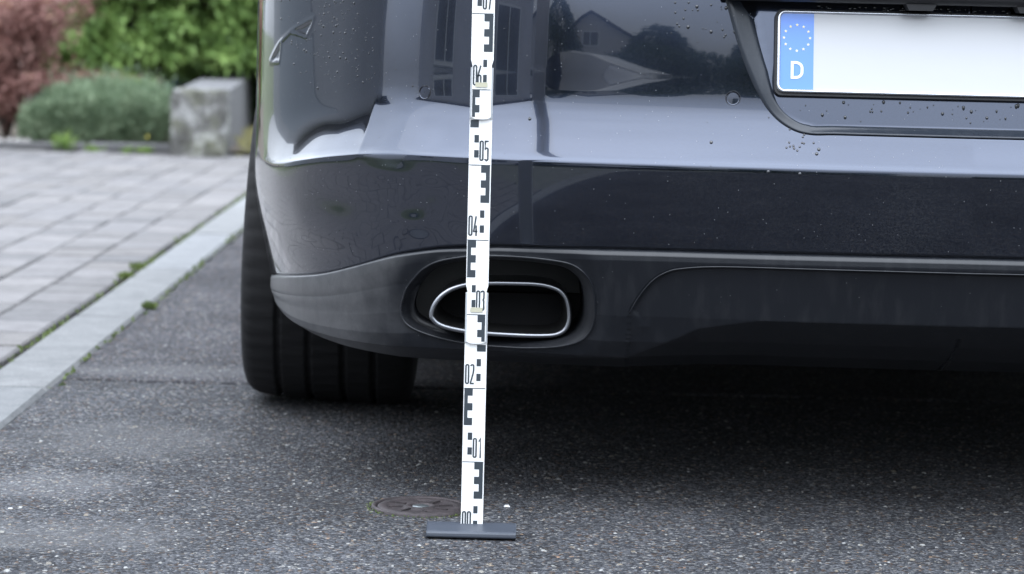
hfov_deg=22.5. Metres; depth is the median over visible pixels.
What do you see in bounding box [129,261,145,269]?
moss tuft
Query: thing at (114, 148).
garden edging
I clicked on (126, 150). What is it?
weed
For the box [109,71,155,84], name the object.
leafy plant
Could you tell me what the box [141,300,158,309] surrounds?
moss tuft
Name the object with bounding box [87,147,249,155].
ground
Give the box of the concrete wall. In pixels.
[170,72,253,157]
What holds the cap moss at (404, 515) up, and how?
on the asphalt road
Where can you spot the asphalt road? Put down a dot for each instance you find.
(806, 515)
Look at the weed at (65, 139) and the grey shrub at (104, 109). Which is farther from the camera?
the grey shrub at (104, 109)
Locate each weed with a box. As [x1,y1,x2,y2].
[50,128,77,151]
[85,144,106,151]
[120,145,133,153]
[134,145,154,153]
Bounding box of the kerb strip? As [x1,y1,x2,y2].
[0,196,245,429]
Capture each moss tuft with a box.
[115,271,134,280]
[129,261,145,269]
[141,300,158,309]
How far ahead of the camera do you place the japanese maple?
13.02 m
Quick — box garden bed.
[0,101,253,150]
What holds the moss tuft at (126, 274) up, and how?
on the paving area
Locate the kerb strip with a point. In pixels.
(31, 375)
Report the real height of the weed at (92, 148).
0.049 m
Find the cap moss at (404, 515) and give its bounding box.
[366,501,460,518]
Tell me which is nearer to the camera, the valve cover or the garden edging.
the valve cover
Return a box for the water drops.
[278,0,1019,218]
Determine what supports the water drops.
on the car
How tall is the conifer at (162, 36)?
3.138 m
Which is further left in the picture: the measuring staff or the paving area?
the paving area
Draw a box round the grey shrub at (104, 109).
[14,58,176,143]
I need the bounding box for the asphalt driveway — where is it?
[62,232,1023,403]
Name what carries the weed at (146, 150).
on the paving area
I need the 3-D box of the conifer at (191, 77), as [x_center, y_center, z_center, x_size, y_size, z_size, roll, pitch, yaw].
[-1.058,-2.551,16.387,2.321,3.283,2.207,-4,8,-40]
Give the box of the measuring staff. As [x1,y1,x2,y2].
[426,0,515,539]
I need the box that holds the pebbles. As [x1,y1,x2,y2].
[0,137,45,141]
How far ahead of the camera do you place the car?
3.54 m
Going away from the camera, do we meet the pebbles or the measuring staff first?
the measuring staff
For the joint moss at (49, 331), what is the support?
on the kerb strip
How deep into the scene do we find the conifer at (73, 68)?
16.03 m
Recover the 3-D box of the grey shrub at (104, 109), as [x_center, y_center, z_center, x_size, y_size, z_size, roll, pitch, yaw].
[-2.048,-0.921,12.929,0.916,0.470,0.755,1,6,0]
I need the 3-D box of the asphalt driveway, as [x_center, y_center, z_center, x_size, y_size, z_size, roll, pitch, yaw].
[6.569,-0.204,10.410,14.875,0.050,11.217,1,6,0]
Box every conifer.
[5,0,257,110]
[23,0,142,102]
[165,0,256,119]
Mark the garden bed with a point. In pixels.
(14, 135)
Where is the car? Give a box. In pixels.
[241,0,1023,403]
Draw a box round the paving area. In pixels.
[0,149,249,368]
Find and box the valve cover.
[371,496,460,517]
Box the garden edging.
[0,141,169,154]
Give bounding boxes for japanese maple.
[0,0,161,136]
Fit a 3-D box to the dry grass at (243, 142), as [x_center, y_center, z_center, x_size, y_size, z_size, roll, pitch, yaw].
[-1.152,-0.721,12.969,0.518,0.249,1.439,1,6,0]
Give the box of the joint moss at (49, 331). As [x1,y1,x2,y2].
[0,192,245,387]
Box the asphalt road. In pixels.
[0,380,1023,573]
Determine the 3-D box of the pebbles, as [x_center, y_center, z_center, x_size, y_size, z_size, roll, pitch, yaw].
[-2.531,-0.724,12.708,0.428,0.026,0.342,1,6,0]
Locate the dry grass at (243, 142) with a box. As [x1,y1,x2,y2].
[231,125,252,155]

